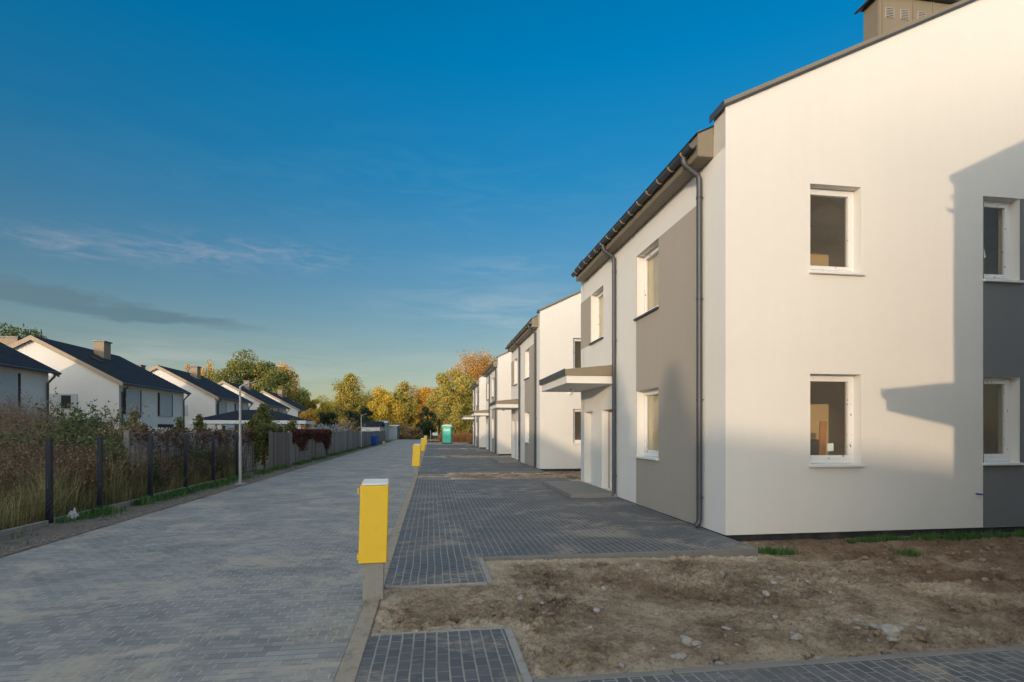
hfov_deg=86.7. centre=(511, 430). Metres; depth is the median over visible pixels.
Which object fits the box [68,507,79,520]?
plastic bag
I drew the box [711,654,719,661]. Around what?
stone
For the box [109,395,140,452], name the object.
weed
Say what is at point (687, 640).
stone
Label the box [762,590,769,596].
stone
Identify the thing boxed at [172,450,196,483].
shrub
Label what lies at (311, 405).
tree
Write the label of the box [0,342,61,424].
gabled house
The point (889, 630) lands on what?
stone
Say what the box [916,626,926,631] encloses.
stone
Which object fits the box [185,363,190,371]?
tree
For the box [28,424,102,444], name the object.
shrub
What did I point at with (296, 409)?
gabled house
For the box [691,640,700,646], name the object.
stone
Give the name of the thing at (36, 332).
tree
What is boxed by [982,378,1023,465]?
window
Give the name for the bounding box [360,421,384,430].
shed
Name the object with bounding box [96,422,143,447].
shrub
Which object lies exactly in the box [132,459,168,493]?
shrub
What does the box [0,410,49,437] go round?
shrub
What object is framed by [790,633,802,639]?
stone
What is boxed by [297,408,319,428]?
tree
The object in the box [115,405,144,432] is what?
weed
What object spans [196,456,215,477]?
shrub
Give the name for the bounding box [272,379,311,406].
tree
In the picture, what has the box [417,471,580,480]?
dirt
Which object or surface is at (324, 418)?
tree
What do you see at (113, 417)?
weed
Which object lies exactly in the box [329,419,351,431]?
shrub
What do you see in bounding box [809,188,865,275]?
window
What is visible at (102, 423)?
shrub
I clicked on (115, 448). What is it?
shrub
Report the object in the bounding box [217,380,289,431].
gabled house
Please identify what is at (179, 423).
conifer
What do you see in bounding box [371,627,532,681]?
strip edging
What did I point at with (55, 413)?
shrub
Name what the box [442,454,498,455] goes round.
driveway edging
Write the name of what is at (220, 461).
shrub
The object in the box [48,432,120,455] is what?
shrub
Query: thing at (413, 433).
bush
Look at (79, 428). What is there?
shrub
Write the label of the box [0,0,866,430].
sky
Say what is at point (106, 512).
verge weeds
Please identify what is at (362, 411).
tree
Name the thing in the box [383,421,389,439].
shed
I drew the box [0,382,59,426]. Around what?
shrub
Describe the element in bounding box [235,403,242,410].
window
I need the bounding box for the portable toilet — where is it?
[442,424,452,443]
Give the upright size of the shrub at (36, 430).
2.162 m
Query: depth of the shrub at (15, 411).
15.29 m
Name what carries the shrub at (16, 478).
on the garden ground
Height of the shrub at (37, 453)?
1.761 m
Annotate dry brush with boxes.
[438,432,472,441]
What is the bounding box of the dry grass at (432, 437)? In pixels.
[399,434,437,438]
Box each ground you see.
[1,432,472,681]
[428,439,468,444]
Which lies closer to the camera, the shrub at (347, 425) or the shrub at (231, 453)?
the shrub at (231, 453)
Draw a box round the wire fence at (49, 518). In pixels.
[0,434,238,536]
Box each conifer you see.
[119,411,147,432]
[172,416,189,449]
[192,414,206,448]
[241,403,285,465]
[283,418,297,431]
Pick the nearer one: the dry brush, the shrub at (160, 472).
the shrub at (160, 472)
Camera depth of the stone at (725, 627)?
4.48 m
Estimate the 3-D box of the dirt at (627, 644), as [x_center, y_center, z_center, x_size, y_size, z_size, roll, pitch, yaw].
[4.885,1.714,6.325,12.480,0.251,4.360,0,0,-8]
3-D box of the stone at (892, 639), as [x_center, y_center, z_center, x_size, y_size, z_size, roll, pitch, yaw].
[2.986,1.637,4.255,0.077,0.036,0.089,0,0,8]
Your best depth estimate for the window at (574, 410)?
22.63 m
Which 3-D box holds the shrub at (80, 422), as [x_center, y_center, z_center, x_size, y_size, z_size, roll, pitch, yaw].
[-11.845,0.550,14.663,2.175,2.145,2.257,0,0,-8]
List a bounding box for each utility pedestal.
[357,479,388,604]
[412,444,420,476]
[421,438,424,455]
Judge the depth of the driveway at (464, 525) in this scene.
8.75 m
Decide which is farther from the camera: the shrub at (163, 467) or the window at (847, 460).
the shrub at (163, 467)
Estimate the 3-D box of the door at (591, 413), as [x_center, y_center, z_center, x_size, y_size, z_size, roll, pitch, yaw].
[2.375,0.486,15.471,0.080,2.029,0.948,0,0,-8]
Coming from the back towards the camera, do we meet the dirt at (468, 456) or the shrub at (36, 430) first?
the dirt at (468, 456)
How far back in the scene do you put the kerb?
4.47 m
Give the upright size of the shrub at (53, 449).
1.764 m
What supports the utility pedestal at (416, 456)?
on the kerb
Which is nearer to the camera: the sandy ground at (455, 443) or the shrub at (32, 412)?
the shrub at (32, 412)
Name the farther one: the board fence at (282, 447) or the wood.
the wood
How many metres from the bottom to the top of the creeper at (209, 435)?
1.727 m
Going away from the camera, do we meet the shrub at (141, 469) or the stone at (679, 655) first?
the stone at (679, 655)
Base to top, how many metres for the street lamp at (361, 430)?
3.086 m
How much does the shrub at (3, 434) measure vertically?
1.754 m
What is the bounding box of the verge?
[0,439,398,557]
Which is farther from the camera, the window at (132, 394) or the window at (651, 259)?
the window at (132, 394)
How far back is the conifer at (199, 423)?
26.90 m
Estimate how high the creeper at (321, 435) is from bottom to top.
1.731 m
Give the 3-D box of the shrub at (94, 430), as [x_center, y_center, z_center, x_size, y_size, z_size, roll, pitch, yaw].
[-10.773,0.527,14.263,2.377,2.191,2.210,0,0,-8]
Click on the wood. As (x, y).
(462, 432)
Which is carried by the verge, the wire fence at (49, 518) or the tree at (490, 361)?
the wire fence at (49, 518)
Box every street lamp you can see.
[234,380,257,484]
[361,414,364,446]
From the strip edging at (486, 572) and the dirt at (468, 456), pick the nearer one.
the strip edging at (486, 572)
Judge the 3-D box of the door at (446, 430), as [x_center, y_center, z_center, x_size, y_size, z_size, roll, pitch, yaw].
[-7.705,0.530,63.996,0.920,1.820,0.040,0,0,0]
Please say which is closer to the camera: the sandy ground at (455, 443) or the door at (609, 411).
the door at (609, 411)
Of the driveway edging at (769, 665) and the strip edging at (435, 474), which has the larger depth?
the strip edging at (435, 474)
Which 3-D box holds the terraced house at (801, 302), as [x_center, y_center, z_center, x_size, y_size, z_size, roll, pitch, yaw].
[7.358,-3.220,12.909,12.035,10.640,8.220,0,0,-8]
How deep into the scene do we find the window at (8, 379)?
27.88 m
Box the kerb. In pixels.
[334,439,428,681]
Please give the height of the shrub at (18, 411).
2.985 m
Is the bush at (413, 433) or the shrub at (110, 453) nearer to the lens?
the shrub at (110, 453)
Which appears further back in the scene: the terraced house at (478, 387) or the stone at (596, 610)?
the terraced house at (478, 387)
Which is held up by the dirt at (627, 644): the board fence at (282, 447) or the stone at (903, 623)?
the stone at (903, 623)
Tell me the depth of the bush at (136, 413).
19.97 m
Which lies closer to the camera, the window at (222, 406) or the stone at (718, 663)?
the stone at (718, 663)
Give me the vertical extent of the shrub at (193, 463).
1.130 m
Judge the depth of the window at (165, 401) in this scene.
44.13 m
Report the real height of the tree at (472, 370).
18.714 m
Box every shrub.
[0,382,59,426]
[0,384,53,423]
[0,390,55,437]
[0,393,42,427]
[0,393,61,426]
[0,399,53,433]
[0,408,75,432]
[0,410,33,446]
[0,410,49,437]
[0,422,67,464]
[0,423,45,461]
[0,426,68,461]
[0,435,43,512]
[0,442,30,476]
[0,447,77,511]
[1,413,75,447]
[1,427,85,475]
[2,427,95,469]
[3,397,70,428]
[3,427,84,451]
[8,407,84,433]
[8,447,114,498]
[11,403,80,424]
[25,418,84,438]
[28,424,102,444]
[31,387,115,435]
[31,407,120,441]
[32,411,107,443]
[33,437,117,474]
[35,423,115,455]
[42,433,130,494]
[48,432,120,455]
[52,414,134,447]
[54,434,130,465]
[58,400,130,433]
[59,436,139,485]
[85,423,134,439]
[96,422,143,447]
[108,444,155,498]
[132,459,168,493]
[134,450,178,491]
[143,459,176,485]
[153,446,181,488]
[165,459,193,480]
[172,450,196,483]
[177,450,204,478]
[183,439,212,476]
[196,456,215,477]
[197,440,223,473]
[203,443,229,478]
[211,446,232,478]
[217,441,234,470]
[223,439,244,468]
[310,424,331,429]
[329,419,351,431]
[335,413,365,431]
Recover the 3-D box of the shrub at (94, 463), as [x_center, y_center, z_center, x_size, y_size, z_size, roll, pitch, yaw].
[-8.616,0.840,10.969,1.510,1.566,1.709,0,0,-39]
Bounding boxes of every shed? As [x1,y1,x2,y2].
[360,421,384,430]
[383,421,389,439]
[388,425,399,438]
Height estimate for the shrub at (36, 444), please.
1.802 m
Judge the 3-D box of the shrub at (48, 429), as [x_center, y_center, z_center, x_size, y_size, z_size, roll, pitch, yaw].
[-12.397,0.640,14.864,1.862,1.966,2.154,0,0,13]
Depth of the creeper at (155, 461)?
14.23 m
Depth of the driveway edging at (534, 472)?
21.19 m
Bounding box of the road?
[0,439,427,681]
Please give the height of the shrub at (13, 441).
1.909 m
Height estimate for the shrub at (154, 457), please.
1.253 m
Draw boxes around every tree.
[0,322,43,337]
[32,327,46,337]
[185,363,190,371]
[201,361,215,379]
[202,349,299,393]
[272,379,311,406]
[276,361,299,389]
[293,379,301,395]
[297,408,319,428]
[304,396,316,419]
[313,395,340,420]
[314,411,340,430]
[329,373,366,424]
[344,406,374,430]
[364,385,406,424]
[388,380,418,434]
[410,385,436,423]
[418,406,442,436]
[425,370,475,433]
[428,387,448,433]
[447,348,489,436]
[472,353,497,380]
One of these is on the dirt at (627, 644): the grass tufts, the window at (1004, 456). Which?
the grass tufts
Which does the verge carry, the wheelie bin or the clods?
the wheelie bin
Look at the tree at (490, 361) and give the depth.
111.07 m
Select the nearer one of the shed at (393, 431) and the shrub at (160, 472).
the shrub at (160, 472)
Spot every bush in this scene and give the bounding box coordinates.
[391,422,407,437]
[400,424,423,438]
[416,422,426,436]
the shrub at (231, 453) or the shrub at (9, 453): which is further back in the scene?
the shrub at (231, 453)
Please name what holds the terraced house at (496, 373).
on the ground at (220, 492)
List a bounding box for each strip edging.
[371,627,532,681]
[385,477,492,589]
[419,457,448,474]
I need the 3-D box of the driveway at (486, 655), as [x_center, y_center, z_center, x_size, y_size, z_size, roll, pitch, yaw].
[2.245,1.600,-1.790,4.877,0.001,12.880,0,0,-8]
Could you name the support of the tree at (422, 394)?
on the sandy ground at (455, 443)
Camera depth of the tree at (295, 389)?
127.83 m
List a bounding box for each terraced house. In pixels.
[461,376,485,448]
[471,351,510,455]
[489,290,580,471]
[539,0,1023,541]
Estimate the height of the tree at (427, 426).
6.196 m
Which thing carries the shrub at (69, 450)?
on the garden ground
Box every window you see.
[0,371,20,407]
[50,394,77,409]
[123,388,141,414]
[158,393,172,416]
[158,424,173,432]
[217,401,226,413]
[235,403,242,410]
[524,351,528,379]
[524,413,528,442]
[573,339,580,367]
[573,409,580,443]
[589,291,602,344]
[633,246,658,320]
[633,389,658,460]
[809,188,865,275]
[809,375,865,466]
[982,201,1023,282]
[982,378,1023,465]
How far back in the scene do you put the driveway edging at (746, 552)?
7.09 m
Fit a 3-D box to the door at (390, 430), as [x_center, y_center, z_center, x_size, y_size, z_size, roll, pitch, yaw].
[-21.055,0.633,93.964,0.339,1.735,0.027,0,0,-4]
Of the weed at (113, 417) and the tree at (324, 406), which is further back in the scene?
the tree at (324, 406)
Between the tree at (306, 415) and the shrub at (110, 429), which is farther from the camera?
the tree at (306, 415)
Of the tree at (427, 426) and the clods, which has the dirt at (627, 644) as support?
the clods
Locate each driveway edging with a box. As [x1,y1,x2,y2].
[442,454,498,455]
[449,457,542,473]
[460,478,757,560]
[533,646,1023,681]
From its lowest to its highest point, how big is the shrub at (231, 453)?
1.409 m
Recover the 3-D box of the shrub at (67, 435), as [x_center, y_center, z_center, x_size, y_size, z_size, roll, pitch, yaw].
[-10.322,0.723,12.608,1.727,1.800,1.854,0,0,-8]
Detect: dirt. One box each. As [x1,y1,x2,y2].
[370,532,1023,679]
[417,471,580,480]
[424,455,510,457]
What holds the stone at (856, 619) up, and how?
on the dirt at (627, 644)
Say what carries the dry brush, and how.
on the sandy ground at (455, 443)
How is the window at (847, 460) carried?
in the terraced house at (801, 302)
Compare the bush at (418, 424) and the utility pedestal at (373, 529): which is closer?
the utility pedestal at (373, 529)
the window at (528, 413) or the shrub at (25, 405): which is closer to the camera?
the shrub at (25, 405)
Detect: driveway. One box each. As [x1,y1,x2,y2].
[355,629,1023,681]
[384,477,749,585]
[419,457,540,473]
[424,449,496,455]
[426,445,477,447]
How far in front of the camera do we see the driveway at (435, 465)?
24.67 m
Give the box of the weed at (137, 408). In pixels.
[118,397,159,452]
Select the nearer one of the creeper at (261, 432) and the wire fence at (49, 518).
the wire fence at (49, 518)
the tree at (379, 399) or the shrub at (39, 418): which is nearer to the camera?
the shrub at (39, 418)
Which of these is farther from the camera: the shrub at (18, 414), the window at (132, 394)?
the window at (132, 394)
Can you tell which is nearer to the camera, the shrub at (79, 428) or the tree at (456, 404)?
the shrub at (79, 428)
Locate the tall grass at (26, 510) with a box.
[0,430,244,530]
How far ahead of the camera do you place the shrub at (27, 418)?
14.81 m
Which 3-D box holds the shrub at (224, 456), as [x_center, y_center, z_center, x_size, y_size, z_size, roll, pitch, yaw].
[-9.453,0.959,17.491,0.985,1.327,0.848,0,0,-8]
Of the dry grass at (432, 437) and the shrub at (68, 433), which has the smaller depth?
the shrub at (68, 433)
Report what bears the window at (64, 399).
in the gabled house at (101, 374)
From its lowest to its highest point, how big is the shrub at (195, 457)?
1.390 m
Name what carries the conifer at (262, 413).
on the garden ground
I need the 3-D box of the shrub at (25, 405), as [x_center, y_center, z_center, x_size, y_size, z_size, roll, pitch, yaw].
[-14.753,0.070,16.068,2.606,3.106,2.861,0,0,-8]
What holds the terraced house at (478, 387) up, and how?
on the ground at (220, 492)
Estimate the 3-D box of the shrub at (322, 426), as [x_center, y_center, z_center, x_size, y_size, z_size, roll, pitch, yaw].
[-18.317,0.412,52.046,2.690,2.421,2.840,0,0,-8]
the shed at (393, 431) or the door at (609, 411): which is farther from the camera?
the shed at (393, 431)
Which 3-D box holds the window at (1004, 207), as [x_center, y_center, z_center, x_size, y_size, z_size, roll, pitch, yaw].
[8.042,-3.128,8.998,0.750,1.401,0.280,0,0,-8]
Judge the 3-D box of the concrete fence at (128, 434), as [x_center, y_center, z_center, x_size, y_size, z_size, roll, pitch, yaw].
[-9.683,0.900,17.228,0.120,1.800,9.245,0,0,-8]
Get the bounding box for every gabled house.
[0,335,191,432]
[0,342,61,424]
[136,364,253,431]
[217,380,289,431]
[260,389,311,427]
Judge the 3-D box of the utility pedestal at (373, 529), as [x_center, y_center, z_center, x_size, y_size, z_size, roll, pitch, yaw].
[-1.338,1.087,5.226,0.285,1.226,0.230,1,-1,-11]
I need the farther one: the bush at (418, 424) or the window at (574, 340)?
the bush at (418, 424)
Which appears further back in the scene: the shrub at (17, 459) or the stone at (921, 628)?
the shrub at (17, 459)
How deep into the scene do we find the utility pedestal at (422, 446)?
33.12 m
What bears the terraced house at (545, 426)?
on the ground at (220, 492)
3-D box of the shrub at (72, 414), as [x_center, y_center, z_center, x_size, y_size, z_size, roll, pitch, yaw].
[-12.771,0.174,16.231,2.444,2.897,2.499,0,0,17]
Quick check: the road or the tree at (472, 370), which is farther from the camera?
the tree at (472, 370)
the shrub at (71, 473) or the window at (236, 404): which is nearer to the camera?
the shrub at (71, 473)
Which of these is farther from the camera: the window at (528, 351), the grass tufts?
the window at (528, 351)
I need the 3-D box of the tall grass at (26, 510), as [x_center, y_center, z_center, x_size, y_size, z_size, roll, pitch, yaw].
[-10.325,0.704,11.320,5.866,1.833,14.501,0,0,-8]
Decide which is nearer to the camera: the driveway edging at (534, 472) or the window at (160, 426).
the driveway edging at (534, 472)
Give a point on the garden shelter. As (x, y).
(220, 420)
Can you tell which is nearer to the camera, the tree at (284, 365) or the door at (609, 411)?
the door at (609, 411)
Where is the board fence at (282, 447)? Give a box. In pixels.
[269,430,385,467]
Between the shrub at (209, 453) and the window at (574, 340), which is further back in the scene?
the window at (574, 340)
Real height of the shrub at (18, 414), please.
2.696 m
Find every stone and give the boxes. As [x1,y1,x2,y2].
[593,607,599,612]
[675,652,686,659]
[681,635,692,645]
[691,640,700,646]
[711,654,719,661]
[715,661,723,665]
[721,626,731,629]
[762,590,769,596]
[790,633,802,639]
[852,618,860,621]
[868,622,877,628]
[877,624,900,636]
[886,637,898,641]
[898,622,910,625]
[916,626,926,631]
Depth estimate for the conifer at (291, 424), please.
29.86 m
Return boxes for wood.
[340,410,468,434]
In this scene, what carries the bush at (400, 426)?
on the sandy ground at (455, 443)
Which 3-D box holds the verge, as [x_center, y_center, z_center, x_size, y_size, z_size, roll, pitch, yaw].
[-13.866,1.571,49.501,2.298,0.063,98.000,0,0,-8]
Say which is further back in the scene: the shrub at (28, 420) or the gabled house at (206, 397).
the gabled house at (206, 397)
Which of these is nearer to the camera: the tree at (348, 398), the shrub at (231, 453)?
the shrub at (231, 453)
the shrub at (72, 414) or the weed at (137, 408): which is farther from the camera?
the shrub at (72, 414)
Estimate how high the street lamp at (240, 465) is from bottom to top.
3.086 m
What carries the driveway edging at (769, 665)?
on the ground at (220, 492)
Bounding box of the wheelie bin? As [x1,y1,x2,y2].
[370,435,378,444]
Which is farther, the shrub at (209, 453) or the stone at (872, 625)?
the shrub at (209, 453)
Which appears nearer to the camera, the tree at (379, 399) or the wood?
the tree at (379, 399)
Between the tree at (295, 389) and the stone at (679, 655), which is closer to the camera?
the stone at (679, 655)
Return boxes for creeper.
[131,426,255,473]
[138,452,210,474]
[252,422,278,470]
[291,428,331,459]
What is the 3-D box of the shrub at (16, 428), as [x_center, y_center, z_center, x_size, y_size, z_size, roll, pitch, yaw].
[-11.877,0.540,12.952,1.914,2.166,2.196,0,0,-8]
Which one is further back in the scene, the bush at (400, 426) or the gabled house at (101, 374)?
the bush at (400, 426)
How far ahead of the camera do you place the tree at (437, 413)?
129.56 m
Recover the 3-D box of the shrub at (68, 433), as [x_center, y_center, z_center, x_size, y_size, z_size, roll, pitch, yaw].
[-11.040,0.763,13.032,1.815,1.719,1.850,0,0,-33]
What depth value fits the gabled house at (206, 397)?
54.47 m
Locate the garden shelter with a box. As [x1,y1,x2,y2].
[188,410,314,447]
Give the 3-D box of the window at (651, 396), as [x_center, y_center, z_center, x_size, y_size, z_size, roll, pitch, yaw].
[2.885,-0.128,11.210,0.318,1.441,1.230,0,0,-8]
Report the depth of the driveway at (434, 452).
39.14 m
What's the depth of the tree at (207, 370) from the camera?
131.89 m
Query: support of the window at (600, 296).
in the terraced house at (801, 302)
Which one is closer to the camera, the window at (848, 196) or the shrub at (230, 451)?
the window at (848, 196)
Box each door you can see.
[389,429,391,438]
[443,427,450,442]
[590,412,592,481]
[608,410,611,487]
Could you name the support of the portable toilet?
on the sandy ground at (455, 443)
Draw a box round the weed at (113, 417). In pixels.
[89,403,145,461]
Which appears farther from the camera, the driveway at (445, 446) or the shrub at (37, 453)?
the driveway at (445, 446)
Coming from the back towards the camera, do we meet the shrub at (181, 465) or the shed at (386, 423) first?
the shed at (386, 423)
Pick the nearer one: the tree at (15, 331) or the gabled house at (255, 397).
the tree at (15, 331)
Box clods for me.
[394,543,1018,674]
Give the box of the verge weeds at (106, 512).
[92,443,380,516]
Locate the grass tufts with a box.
[745,528,1023,558]
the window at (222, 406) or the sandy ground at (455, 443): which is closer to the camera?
the window at (222, 406)
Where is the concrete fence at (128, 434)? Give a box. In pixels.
[124,430,254,471]
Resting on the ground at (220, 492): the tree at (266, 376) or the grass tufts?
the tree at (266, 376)
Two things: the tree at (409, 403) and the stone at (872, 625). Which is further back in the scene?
the tree at (409, 403)

